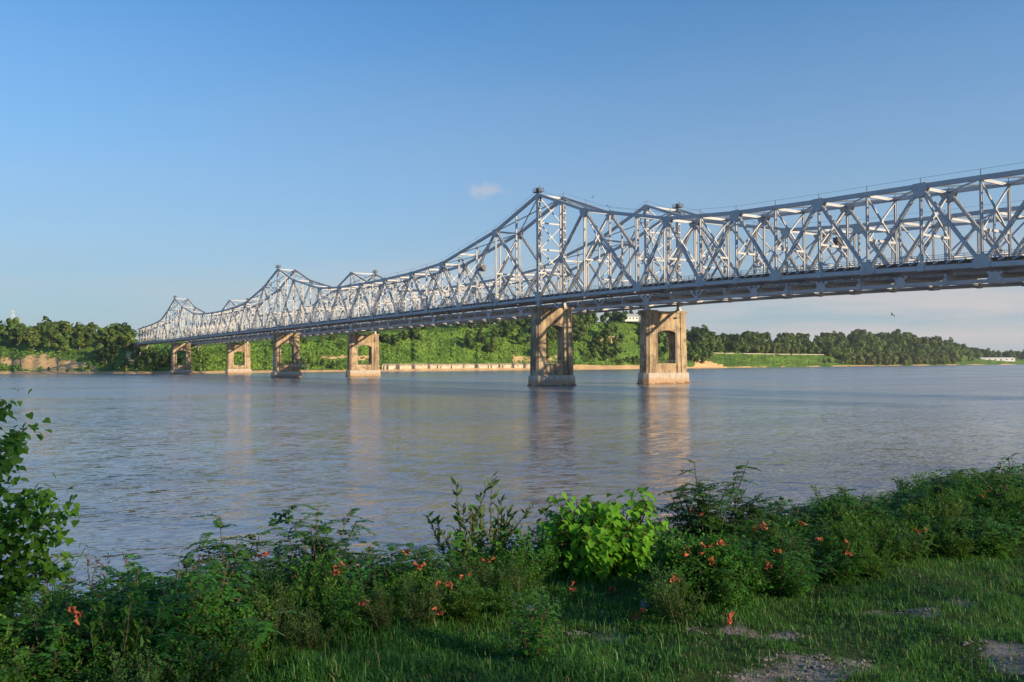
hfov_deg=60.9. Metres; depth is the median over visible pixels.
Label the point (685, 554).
flower cluster
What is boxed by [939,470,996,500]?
shrub
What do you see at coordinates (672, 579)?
flower cluster
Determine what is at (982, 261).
truss bridge
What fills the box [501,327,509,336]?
tree
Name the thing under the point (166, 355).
tree
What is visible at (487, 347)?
tree
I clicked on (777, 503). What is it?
shrub
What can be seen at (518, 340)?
tree
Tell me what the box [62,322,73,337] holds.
tree
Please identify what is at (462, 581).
shrub
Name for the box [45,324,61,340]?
tree
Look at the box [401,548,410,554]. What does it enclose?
flower cluster
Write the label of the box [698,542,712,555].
flower cluster
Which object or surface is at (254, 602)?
shrub
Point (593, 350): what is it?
tree
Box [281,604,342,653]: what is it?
shrub
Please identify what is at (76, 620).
flower cluster
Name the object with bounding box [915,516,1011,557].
shrub
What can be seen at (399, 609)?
shrub
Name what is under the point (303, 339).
tree
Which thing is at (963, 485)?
shrub
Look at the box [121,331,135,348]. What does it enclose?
tree
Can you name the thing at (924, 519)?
shrub
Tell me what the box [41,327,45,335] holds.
tree
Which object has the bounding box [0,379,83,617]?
sapling
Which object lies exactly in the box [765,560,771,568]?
flower cluster
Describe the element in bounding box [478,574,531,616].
shrub
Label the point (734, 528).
shrub
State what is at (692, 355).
tree
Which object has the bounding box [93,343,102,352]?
tree
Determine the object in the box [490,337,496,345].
tree
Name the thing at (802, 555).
shrub
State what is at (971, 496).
shrub
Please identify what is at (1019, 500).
shrub
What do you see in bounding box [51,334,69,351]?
tree
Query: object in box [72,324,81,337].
tree
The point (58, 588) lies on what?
shrub
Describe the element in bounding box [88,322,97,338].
tree
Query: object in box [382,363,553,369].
retaining wall
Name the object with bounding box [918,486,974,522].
shrub
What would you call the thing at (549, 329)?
tree
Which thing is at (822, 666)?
gravel
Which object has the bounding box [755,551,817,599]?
shrub
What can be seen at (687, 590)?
shrub
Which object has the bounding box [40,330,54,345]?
tree
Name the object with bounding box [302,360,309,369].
tree
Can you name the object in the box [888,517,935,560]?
shrub
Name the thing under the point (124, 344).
tree
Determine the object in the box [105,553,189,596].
shrub
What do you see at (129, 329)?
tree
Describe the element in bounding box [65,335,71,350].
tree
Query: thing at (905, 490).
shrub
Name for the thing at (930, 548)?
shrub
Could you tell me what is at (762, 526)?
flower cluster
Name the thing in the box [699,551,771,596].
shrub
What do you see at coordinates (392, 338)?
tree
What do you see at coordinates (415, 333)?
tree
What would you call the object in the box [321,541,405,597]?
shrub
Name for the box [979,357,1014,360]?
warehouse
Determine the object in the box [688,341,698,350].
tree
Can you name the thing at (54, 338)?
tree
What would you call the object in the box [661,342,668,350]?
tree
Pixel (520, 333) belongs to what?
tree
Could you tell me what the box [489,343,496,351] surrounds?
tree
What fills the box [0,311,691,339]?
hilltop woods
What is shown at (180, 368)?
bridge pier
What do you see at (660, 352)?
tree
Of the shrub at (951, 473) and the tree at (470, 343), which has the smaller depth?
the shrub at (951, 473)
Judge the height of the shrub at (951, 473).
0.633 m
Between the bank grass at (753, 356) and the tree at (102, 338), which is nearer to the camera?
the tree at (102, 338)
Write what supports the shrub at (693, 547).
on the bank ground at (999, 646)
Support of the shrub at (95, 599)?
on the bank ground at (999, 646)
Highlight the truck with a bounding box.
[487,293,501,300]
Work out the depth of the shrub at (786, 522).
7.79 m
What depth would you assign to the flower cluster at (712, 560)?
6.02 m
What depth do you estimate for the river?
80.04 m
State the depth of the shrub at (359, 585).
6.79 m
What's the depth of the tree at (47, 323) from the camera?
956.64 m
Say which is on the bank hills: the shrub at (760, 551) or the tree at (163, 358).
the tree at (163, 358)
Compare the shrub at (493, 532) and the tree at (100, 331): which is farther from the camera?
the tree at (100, 331)
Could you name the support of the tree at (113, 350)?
on the bank hills
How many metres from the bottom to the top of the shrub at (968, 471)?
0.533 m
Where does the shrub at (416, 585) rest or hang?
on the bank ground at (999, 646)
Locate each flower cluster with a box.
[68,606,81,618]
[72,609,83,625]
[254,551,270,557]
[332,561,344,575]
[359,600,368,606]
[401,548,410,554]
[412,561,425,569]
[431,605,442,615]
[435,580,452,589]
[458,571,472,578]
[479,555,495,561]
[568,580,575,591]
[607,586,617,593]
[630,607,644,619]
[670,574,679,582]
[683,544,689,557]
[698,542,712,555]
[708,556,714,565]
[717,539,725,545]
[726,611,734,625]
[758,521,767,529]
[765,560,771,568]
[843,539,852,555]
[913,528,926,533]
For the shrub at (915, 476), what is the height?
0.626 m
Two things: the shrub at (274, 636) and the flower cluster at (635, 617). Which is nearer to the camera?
the shrub at (274, 636)
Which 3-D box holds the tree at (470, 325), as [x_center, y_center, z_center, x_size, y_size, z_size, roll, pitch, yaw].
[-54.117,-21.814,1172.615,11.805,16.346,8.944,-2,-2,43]
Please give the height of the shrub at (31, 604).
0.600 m
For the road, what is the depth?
1694.06 m
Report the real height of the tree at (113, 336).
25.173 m
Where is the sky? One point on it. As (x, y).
(153, 152)
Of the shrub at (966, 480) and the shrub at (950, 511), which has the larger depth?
the shrub at (966, 480)
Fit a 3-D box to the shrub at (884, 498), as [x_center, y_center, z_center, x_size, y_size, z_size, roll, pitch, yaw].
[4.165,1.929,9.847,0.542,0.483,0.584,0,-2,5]
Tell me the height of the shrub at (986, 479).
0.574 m
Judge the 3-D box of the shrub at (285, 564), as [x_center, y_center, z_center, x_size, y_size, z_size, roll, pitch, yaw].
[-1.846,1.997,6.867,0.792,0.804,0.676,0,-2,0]
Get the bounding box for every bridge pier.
[170,341,191,373]
[225,341,251,373]
[270,329,301,377]
[345,331,380,376]
[527,301,575,385]
[636,305,689,383]
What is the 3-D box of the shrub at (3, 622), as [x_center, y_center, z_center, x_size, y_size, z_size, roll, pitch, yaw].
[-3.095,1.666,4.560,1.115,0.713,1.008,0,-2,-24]
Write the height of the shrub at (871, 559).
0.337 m
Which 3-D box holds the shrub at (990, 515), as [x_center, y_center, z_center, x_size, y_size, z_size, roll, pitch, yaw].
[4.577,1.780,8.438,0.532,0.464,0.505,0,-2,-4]
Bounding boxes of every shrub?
[0,576,120,633]
[0,578,104,670]
[0,600,63,634]
[0,608,26,666]
[0,613,28,681]
[0,614,131,681]
[0,643,86,681]
[1,586,83,667]
[13,602,86,661]
[30,578,88,619]
[48,578,150,659]
[51,585,120,617]
[51,588,218,681]
[51,659,124,681]
[62,567,229,648]
[69,590,167,681]
[70,563,305,668]
[97,551,274,638]
[99,621,221,674]
[102,639,191,681]
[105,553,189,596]
[107,623,232,681]
[133,560,250,634]
[147,621,261,681]
[158,514,289,589]
[165,594,284,673]
[175,578,299,621]
[178,618,265,681]
[194,566,283,584]
[213,592,264,637]
[223,598,311,654]
[224,546,329,612]
[230,555,326,623]
[231,538,317,588]
[248,557,323,595]
[251,574,322,638]
[268,505,319,553]
[269,504,374,595]
[270,547,360,619]
[278,559,347,623]
[281,580,373,640]
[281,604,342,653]
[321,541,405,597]
[334,552,403,614]
[334,566,381,603]
[336,543,451,603]
[350,552,405,577]
[357,580,411,634]
[362,575,412,623]
[374,564,455,612]
[384,533,496,592]
[399,569,447,627]
[415,571,495,621]
[422,570,480,606]
[423,471,534,581]
[446,504,515,581]
[449,552,509,595]
[459,551,510,588]
[475,524,563,586]
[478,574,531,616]
[485,524,560,576]
[488,582,565,662]
[493,546,551,593]
[494,557,546,597]
[506,528,560,581]
[508,525,549,553]
[536,492,638,585]
[553,565,570,580]
[573,486,668,582]
[633,458,763,545]
[634,560,729,614]
[644,545,660,575]
[645,519,703,571]
[645,563,710,626]
[652,526,745,600]
[653,512,701,539]
[653,530,736,574]
[653,541,697,579]
[662,538,781,614]
[687,559,751,609]
[694,511,777,549]
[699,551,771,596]
[705,533,738,550]
[705,533,759,547]
[717,513,749,537]
[723,492,817,540]
[726,533,772,562]
[726,535,775,589]
[731,517,820,576]
[746,497,798,522]
[750,519,833,548]
[750,530,799,550]
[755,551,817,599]
[760,523,811,566]
[762,503,824,524]
[764,514,808,542]
[767,547,825,589]
[778,496,820,522]
[779,499,841,541]
[780,529,842,566]
[793,520,836,543]
[803,484,860,512]
[806,494,844,518]
[807,488,897,532]
[808,493,871,505]
[809,517,847,556]
[814,548,880,584]
[815,517,873,569]
[818,494,884,519]
[820,505,870,552]
[825,499,869,537]
[828,516,881,550]
[835,497,883,524]
[847,492,874,505]
[852,516,909,563]
[855,539,905,578]
[856,514,923,552]
[860,495,902,524]
[866,491,898,515]
[866,493,910,526]
[870,526,938,564]
[876,486,931,509]
[877,501,937,532]
[888,475,990,519]
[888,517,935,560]
[889,466,949,500]
[889,512,951,546]
[890,499,936,520]
[903,496,966,542]
[907,470,968,495]
[911,486,951,510]
[911,524,947,556]
[912,478,986,504]
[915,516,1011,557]
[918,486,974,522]
[922,483,985,515]
[922,492,973,528]
[923,526,981,559]
[929,468,995,483]
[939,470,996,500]
[948,515,1023,559]
[950,502,1014,539]
[953,467,1017,497]
[957,479,1011,508]
[966,468,1002,478]
[967,504,1020,534]
[969,453,1023,502]
[974,481,1023,517]
[986,486,1023,527]
[993,483,1023,517]
[997,457,1023,485]
[1000,465,1023,486]
[1002,505,1023,541]
[1010,470,1023,496]
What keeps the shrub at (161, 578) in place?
on the bank ground at (999, 646)
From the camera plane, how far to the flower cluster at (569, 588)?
6.34 m
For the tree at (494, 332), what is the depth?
1145.40 m
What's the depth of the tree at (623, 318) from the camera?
1297.50 m
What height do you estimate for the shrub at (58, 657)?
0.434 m
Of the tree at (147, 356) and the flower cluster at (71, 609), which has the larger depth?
the tree at (147, 356)
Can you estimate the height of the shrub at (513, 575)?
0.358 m
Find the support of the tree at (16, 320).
on the bank hills
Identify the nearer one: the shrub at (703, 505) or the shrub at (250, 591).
the shrub at (250, 591)
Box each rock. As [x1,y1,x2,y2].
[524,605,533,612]
[638,601,652,611]
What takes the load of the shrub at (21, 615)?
on the bank ground at (999, 646)
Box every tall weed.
[29,568,70,618]
[38,551,107,621]
[67,545,128,605]
[177,544,205,582]
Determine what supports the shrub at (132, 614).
on the bank ground at (999, 646)
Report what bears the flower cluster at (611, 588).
on the bank ground at (999, 646)
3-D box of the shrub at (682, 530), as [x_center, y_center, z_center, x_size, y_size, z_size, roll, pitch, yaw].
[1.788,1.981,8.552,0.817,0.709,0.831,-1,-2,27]
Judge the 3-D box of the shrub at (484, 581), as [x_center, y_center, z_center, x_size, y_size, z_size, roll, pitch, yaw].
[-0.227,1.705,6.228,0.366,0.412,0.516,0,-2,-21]
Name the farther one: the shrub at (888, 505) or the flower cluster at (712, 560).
the shrub at (888, 505)
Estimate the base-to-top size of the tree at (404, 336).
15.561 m
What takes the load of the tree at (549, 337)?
on the bank hills
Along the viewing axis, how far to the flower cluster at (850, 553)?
6.70 m
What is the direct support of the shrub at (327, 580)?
on the bank ground at (999, 646)
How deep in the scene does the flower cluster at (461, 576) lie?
5.95 m
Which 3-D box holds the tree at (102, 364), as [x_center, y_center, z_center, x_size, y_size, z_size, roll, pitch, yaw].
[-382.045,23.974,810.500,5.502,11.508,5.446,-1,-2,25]
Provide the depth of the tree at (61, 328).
942.73 m
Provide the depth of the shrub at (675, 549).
6.15 m
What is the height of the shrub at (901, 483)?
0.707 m
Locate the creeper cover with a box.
[0,321,693,371]
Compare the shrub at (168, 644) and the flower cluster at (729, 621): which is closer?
the shrub at (168, 644)
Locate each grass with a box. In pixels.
[699,351,1022,366]
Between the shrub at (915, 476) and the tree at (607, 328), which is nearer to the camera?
the shrub at (915, 476)
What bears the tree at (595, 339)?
on the bank hills
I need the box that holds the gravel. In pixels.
[563,601,1023,681]
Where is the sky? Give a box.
[0,0,1023,352]
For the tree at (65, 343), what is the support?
on the bank hills
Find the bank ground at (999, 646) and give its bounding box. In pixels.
[74,515,1023,681]
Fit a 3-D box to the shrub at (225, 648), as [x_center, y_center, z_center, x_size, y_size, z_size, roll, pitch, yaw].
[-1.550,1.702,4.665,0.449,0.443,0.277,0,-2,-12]
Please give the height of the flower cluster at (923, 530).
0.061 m
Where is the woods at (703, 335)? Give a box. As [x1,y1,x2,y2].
[690,324,1023,362]
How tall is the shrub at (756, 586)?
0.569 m
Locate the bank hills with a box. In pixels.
[0,321,1023,373]
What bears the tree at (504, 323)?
on the bank hills
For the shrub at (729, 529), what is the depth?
8.11 m
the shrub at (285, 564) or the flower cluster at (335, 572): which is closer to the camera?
the flower cluster at (335, 572)
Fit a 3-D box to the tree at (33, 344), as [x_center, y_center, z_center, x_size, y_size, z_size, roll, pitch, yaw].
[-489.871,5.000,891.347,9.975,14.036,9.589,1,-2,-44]
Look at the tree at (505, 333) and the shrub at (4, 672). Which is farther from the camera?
the tree at (505, 333)
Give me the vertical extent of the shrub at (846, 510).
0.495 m
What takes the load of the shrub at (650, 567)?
on the bank ground at (999, 646)
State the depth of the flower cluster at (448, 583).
5.42 m
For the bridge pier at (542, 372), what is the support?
in the river
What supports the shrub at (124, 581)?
on the bank ground at (999, 646)
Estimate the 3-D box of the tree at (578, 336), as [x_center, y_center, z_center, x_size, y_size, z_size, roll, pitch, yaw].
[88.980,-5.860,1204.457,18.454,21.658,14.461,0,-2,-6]
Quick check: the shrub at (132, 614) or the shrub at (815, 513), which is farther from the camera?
the shrub at (815, 513)
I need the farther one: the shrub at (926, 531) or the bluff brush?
the bluff brush
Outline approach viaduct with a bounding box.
[131,342,148,355]
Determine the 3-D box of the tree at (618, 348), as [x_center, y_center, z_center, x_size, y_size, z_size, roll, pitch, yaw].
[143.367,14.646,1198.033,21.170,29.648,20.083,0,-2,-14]
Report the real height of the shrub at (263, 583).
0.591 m
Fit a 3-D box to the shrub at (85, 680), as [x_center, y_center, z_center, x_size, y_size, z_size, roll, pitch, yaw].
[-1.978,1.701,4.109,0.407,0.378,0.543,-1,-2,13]
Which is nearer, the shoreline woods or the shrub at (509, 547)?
the shrub at (509, 547)
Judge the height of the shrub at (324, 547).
1.033 m
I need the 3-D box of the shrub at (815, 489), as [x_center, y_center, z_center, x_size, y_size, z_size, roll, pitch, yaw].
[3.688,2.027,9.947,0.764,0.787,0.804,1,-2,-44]
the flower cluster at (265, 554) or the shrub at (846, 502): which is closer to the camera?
the flower cluster at (265, 554)
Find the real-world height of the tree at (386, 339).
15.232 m
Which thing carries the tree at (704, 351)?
on the bank hills
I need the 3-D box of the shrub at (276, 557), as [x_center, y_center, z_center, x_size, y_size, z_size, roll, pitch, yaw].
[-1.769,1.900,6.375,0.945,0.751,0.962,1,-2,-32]
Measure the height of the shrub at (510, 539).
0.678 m
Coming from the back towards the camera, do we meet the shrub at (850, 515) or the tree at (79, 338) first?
the tree at (79, 338)
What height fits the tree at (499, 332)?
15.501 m
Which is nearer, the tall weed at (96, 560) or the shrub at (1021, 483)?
the tall weed at (96, 560)
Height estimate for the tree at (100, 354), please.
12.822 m
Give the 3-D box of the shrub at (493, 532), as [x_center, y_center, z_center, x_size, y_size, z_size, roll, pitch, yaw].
[-0.283,1.703,7.207,1.033,1.260,0.656,-1,-2,18]
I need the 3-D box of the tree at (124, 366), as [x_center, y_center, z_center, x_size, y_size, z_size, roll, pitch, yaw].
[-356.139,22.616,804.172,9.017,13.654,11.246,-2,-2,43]
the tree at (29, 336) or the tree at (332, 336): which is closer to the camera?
the tree at (29, 336)
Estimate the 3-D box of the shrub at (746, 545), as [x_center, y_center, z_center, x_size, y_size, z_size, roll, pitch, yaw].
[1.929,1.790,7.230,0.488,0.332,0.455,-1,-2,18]
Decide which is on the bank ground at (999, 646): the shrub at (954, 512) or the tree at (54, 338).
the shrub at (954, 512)
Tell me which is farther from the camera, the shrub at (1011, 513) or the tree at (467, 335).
the tree at (467, 335)
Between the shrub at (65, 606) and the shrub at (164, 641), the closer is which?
the shrub at (164, 641)
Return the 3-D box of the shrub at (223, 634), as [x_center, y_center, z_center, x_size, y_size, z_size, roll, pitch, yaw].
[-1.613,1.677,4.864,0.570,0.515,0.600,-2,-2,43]
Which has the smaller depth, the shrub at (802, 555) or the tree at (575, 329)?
the shrub at (802, 555)
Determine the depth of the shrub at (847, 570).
6.70 m
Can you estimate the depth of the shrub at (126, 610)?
4.40 m
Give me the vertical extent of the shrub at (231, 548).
1.068 m
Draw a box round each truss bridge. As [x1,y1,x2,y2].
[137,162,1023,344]
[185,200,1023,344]
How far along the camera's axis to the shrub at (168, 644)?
4.62 m
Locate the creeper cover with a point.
(398, 347)
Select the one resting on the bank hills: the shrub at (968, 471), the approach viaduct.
the approach viaduct
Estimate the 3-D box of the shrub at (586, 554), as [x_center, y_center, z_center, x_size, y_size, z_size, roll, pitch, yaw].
[0.603,1.702,7.104,0.799,0.921,0.758,0,-2,0]
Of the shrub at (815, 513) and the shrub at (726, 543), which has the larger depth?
the shrub at (815, 513)
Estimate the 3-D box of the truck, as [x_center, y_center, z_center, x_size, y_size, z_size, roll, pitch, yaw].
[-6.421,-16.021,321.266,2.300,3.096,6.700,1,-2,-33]
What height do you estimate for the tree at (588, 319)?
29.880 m
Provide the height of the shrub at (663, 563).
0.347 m
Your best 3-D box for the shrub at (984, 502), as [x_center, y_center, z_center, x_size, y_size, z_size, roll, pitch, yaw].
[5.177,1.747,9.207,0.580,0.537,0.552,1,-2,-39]
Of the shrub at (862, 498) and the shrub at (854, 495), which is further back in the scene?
the shrub at (854, 495)
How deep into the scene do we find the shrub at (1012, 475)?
10.75 m
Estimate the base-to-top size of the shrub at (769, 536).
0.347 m
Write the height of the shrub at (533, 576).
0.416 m
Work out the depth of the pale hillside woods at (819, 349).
2004.56 m
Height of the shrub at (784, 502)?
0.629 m
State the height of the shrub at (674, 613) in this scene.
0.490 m
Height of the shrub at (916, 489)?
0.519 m
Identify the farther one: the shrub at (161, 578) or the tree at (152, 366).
the tree at (152, 366)
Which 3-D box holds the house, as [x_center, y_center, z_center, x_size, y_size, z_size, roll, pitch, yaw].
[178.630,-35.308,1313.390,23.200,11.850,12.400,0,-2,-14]
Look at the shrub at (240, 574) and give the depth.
6.51 m
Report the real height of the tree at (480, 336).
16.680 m
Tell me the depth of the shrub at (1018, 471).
11.23 m
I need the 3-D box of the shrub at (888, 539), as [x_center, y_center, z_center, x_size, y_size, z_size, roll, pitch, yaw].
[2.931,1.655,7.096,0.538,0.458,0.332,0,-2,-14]
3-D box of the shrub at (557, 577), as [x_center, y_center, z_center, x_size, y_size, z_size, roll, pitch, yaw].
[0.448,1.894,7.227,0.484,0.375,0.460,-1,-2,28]
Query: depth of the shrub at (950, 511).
8.54 m
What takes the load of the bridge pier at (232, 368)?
in the river
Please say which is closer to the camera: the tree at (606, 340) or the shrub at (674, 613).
the shrub at (674, 613)
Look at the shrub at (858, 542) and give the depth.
8.02 m
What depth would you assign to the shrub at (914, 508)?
8.53 m
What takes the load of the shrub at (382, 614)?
on the bank ground at (999, 646)
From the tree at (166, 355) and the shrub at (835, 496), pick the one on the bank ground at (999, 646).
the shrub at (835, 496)
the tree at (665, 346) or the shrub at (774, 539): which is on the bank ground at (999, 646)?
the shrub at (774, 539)
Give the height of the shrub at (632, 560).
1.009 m
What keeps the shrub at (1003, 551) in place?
on the bank ground at (999, 646)
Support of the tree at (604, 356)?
on the bank hills
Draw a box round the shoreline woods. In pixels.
[752,344,955,365]
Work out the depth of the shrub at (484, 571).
6.80 m
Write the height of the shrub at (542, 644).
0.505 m
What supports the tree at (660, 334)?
on the bank hills
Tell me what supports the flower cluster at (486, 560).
attached to the shrub at (484, 581)
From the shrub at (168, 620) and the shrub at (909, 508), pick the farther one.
the shrub at (909, 508)
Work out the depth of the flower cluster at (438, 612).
5.47 m
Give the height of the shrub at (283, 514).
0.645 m
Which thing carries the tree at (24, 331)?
on the bank hills
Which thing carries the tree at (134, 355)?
on the bank hills
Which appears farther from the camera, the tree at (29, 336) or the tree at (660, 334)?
the tree at (660, 334)
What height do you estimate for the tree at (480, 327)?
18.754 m
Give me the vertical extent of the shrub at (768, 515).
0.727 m
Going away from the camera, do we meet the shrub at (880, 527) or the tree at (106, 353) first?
the shrub at (880, 527)
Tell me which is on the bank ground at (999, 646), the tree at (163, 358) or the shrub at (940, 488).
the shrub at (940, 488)
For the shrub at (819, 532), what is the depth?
7.71 m
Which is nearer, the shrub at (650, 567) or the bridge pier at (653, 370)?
the shrub at (650, 567)
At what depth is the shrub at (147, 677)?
3.98 m
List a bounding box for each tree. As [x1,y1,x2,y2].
[2,321,15,337]
[6,326,22,344]
[9,317,19,324]
[21,327,27,343]
[24,330,39,348]
[29,339,37,348]
[33,325,41,333]
[35,338,43,347]
[38,321,50,330]
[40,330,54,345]
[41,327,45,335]
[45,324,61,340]
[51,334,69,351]
[52,333,59,348]
[53,321,65,334]
[53,336,67,351]
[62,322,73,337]
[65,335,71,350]
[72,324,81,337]
[74,331,84,349]
[83,333,94,347]
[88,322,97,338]
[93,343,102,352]
[94,327,106,343]
[95,348,104,357]
[97,350,102,360]
[98,333,107,345]
[98,361,104,369]
[102,347,110,364]
[107,328,118,344]
[109,344,117,357]
[115,330,123,347]
[120,358,132,368]
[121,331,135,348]
[121,337,128,350]
[123,326,132,342]
[130,347,143,358]
[137,360,145,371]
[140,354,151,364]
[141,356,148,365]
[149,363,158,370]
[151,351,158,370]
[156,353,167,367]
[163,351,170,364]
[300,337,306,343]
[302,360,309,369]
[329,334,335,339]
[382,334,391,343]
[390,334,394,342]
[398,330,407,339]
[408,328,417,338]
[464,332,472,339]
[465,337,475,349]
[467,323,475,329]
[476,332,485,342]
[478,324,482,332]
[483,343,491,351]
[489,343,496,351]
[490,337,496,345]
[491,327,498,337]
[497,327,501,337]
[498,320,508,329]
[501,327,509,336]
[506,322,513,331]
[515,330,523,338]
[515,337,523,343]
[519,319,525,326]
[546,326,552,332]
[546,332,553,345]
[572,315,578,327]
[572,318,586,331]
[572,327,582,338]
[572,331,582,341]
[584,314,591,326]
[590,342,598,359]
[591,333,601,344]
[596,341,608,356]
[599,323,612,338]
[600,312,610,321]
[602,338,609,352]
[602,354,607,361]
[603,332,611,343]
[605,350,611,358]
[609,341,623,357]
[616,333,623,342]
[619,313,627,323]
[658,331,663,344]
[658,347,663,356]
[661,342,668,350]
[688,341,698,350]
[688,350,697,362]
[702,348,707,358]
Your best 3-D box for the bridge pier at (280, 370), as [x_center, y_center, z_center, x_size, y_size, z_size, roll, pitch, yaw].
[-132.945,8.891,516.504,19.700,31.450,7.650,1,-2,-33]
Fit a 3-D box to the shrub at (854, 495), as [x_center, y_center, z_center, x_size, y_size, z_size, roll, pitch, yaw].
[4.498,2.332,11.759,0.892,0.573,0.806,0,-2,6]
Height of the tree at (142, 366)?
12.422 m
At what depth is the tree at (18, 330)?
914.77 m
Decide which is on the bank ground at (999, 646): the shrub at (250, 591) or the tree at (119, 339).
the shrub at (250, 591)
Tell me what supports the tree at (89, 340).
on the bank hills
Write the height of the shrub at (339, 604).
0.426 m
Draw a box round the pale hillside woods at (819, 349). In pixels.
[719,335,974,362]
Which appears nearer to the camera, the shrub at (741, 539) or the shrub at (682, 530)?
the shrub at (741, 539)
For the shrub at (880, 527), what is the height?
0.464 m
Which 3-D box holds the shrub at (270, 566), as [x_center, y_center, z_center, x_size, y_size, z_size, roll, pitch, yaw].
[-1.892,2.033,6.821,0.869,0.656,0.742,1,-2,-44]
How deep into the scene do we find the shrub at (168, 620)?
4.84 m
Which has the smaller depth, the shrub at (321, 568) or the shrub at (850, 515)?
the shrub at (321, 568)
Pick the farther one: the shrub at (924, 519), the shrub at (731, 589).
the shrub at (924, 519)
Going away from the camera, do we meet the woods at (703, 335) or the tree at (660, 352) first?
the tree at (660, 352)
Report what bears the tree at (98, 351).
on the bank hills
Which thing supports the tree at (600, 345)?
on the bank hills
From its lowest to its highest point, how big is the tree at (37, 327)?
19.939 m
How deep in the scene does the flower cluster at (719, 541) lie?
6.09 m
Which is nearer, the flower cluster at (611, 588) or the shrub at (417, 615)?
the shrub at (417, 615)
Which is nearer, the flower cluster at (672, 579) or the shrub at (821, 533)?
the flower cluster at (672, 579)
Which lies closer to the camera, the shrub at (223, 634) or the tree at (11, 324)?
the shrub at (223, 634)
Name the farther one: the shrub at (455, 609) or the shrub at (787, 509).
the shrub at (787, 509)
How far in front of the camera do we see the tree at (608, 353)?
1190.44 m
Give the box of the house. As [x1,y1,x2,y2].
[624,314,638,321]
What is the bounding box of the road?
[724,353,823,354]
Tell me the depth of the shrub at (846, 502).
8.76 m
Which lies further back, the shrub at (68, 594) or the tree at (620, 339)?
the tree at (620, 339)
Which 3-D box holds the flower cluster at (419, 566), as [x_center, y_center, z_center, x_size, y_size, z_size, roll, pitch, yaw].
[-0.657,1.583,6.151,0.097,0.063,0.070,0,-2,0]
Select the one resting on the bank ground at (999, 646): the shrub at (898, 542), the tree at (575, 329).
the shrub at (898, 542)
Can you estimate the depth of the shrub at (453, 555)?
6.56 m
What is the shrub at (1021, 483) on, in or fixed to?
on the bank ground at (999, 646)
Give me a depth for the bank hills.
1014.08 m
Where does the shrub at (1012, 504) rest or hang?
on the bank ground at (999, 646)
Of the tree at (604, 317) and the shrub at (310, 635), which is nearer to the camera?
the shrub at (310, 635)
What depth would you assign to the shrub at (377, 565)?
7.80 m
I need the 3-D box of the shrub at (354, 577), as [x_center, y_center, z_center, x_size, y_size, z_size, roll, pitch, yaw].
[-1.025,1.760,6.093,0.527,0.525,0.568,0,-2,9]
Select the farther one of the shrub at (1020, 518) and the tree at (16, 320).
the tree at (16, 320)
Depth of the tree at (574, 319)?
1230.40 m
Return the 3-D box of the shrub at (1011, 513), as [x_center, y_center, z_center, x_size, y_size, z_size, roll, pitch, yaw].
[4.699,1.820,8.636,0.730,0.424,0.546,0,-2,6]
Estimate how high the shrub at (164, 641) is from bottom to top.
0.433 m
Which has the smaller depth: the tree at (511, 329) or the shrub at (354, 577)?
the shrub at (354, 577)
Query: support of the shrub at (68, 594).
on the bank ground at (999, 646)
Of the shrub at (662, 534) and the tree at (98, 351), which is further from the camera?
the tree at (98, 351)
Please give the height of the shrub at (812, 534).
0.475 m
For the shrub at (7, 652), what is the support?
on the bank ground at (999, 646)
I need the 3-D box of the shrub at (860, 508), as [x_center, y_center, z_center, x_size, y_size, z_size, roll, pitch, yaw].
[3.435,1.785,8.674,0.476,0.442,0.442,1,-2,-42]
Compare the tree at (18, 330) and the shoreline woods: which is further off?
the shoreline woods
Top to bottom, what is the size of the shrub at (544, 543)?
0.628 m
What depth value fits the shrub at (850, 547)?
6.99 m
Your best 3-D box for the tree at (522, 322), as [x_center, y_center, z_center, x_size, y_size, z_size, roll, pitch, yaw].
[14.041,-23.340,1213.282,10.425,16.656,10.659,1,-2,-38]
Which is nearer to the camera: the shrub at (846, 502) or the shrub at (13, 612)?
the shrub at (13, 612)
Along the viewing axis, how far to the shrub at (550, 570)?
6.75 m
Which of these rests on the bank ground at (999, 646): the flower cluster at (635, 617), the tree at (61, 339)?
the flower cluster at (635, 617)
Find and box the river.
[0,365,1023,623]
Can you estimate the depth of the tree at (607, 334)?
1216.64 m
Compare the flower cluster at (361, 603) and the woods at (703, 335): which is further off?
the woods at (703, 335)
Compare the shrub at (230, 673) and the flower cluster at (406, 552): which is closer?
the shrub at (230, 673)
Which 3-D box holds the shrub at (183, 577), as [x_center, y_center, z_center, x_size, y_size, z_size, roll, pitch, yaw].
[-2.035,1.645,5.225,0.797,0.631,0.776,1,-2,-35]
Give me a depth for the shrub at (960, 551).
7.64 m
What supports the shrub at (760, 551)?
on the bank ground at (999, 646)
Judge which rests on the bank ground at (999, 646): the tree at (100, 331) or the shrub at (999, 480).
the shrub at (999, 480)
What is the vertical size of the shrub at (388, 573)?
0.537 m
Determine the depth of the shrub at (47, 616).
5.01 m
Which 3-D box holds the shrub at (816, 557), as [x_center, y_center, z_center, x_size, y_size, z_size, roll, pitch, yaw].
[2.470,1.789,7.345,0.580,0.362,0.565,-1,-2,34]
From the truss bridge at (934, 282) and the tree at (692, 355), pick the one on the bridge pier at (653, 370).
the truss bridge at (934, 282)
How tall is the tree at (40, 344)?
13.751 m
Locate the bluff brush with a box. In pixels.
[0,328,848,368]
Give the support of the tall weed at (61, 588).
on the bank ground at (999, 646)
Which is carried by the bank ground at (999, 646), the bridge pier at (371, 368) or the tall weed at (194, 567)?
the tall weed at (194, 567)

